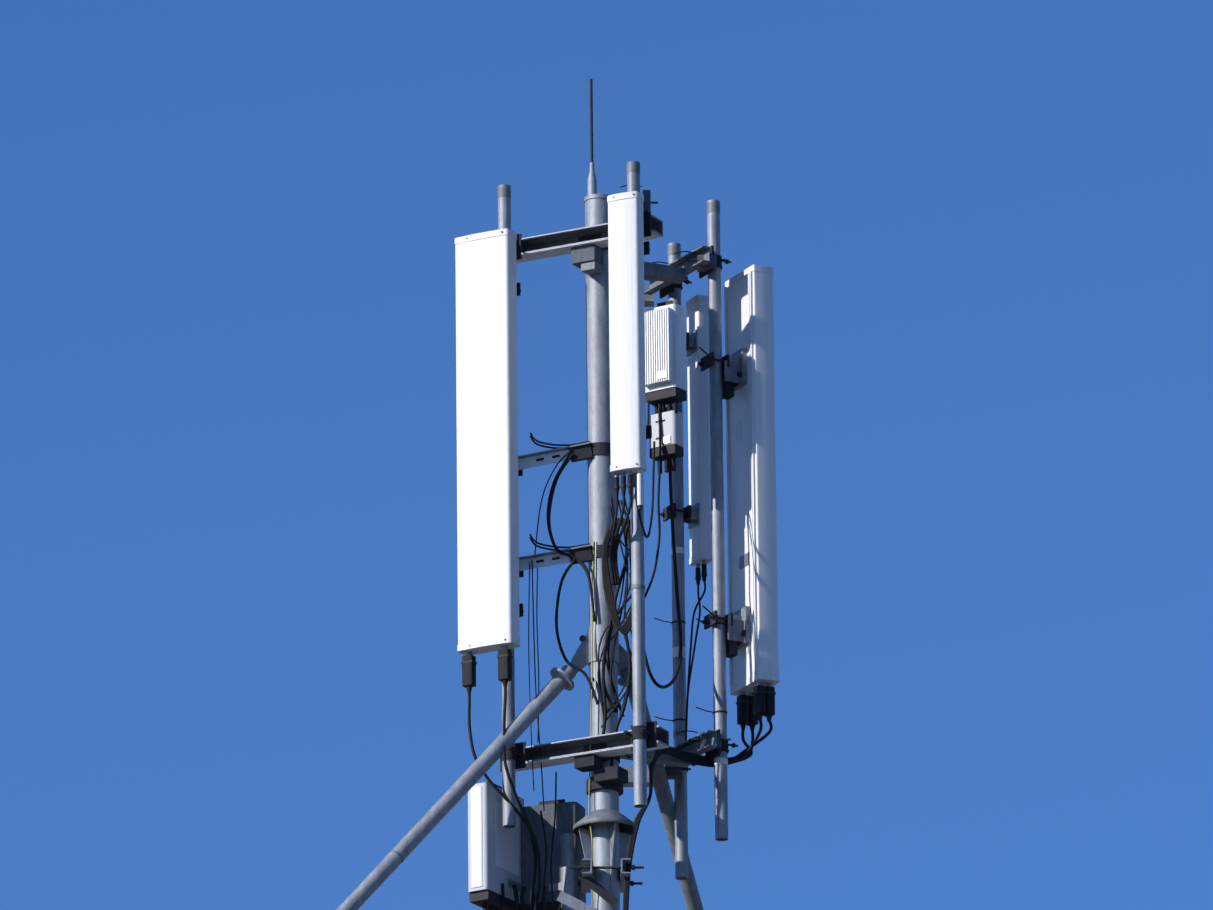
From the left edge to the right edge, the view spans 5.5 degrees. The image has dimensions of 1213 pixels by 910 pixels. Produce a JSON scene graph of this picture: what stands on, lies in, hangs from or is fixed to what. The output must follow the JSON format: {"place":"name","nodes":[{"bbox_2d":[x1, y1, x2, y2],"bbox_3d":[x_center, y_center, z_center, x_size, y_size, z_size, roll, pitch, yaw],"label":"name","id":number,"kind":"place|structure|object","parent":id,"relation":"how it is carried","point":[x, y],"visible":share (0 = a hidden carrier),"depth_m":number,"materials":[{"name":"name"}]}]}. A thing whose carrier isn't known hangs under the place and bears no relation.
{"place":"outdoors","nodes":[
{"label":"outdoors","id":0,"kind":"place"},
{"bbox_2d":[556,79,643,909],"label":"mast","id":1,"kind":"object","parent":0,"point":[610,823],"visible":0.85,"depth_m":57.97,"materials":[{"name":"metal"}]},
{"bbox_2d":[468,781,523,909],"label":"radio unit","id":2,"kind":"object","parent":1,"relation":"attached to","point":[494,854],"visible":0.77,"depth_m":57.70,"materials":[{"name":"plastic"}]},
{"bbox_2d":[336,631,703,909],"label":"diagonal support struts","id":3,"kind":"object","parent":1,"relation":"attached to","point":[564,676],"visible":0.71,"depth_m":57.72,"materials":[{"name":"grey metal"}]},
{"bbox_2d":[520,799,585,909],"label":"radio unit","id":4,"kind":"object","parent":1,"relation":"attached to","point":[569,815],"visible":0.6,"depth_m":57.85,"materials":[{"name":"metal"}]},
{"bbox_2d":[500,185,737,796],"bbox_3d":[0.085,0.252,58.384,0.842,2.813,1.081,-12,-21,31],"label":"mounting bracket","id":5,"kind":"object","parent":1,"relation":"attached to","point":[585,247],"visible":0.65,"depth_m":58.21,"materials":[{"name":"grey metal"}]},
{"bbox_2d":[455,228,523,692],"bbox_3d":[-0.508,0.049,58.197,0.288,2.175,0.253,-10,-20,27],"label":"panel antenna","id":6,"kind":"object","parent":5,"relation":"attached to","point":[490,607],"visible":1,"depth_m":58.10,"materials":[{"name":"plastic"}]},
{"bbox_2d":[497,161,727,879],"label":"antenna mounting pipes","id":7,"kind":"object","parent":5,"relation":"attached to","point":[718,588],"visible":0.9,"depth_m":58.28,"materials":[{"name":"grey metal"}]},
{"bbox_2d":[645,300,686,413],"bbox_3d":[0.264,-0.441,58.440,0.190,0.550,0.161,-12,-21,32],"label":"radio unit","id":8,"kind":"object","parent":7,"relation":"attached to","point":[665,359],"visible":0.81,"depth_m":58.38,"materials":[{"name":"paint"}]},
{"bbox_2d":[649,407,683,473],"bbox_3d":[0.280,-0.068,58.361,0.150,0.310,0.109,-12,-21,32],"label":"filter box","id":9,"kind":"object","parent":7,"relation":"attached to","point":[672,448],"visible":0.96,"depth_m":58.32,"materials":[{"name":"metal"}]},
{"bbox_2d":[607,191,651,509],"bbox_3d":[0.118,-0.449,58.044,0.160,1.515,0.203,-9,-20,24],"label":"panel antenna","id":10,"kind":"object","parent":5,"relation":"attached to","point":[630,430],"visible":1,"depth_m":57.98,"materials":[{"name":"plastic"}]},
{"bbox_2d":[660,295,711,584],"bbox_3d":[0.362,-0.076,58.852,0.228,1.380,0.125,9,-20,-26],"label":"panel antenna","id":11,"kind":"object","parent":5,"relation":"attached to","point":[697,513],"visible":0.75,"depth_m":58.84,"materials":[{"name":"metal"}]},
{"bbox_2d":[697,265,779,730],"bbox_3d":[0.561,0.186,58.461,0.373,2.175,0.288,9,-20,-26],"label":"panel antenna","id":12,"kind":"object","parent":5,"relation":"attached to","point":[748,396],"visible":0.94,"depth_m":58.45,"materials":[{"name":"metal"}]},
{"bbox_2d":[468,400,772,909],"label":"feeder cables","id":13,"kind":"object","parent":1,"relation":"attached to","point":[612,534],"visible":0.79,"depth_m":57.88,"materials":[{"name":"black rubber"}]},
{"bbox_2d":[0,0,1212,909],"label":"sky","id":14,"kind":"structure","parent":0,"point":[231,666],"materials":[{"name":"blue"}]}
]}

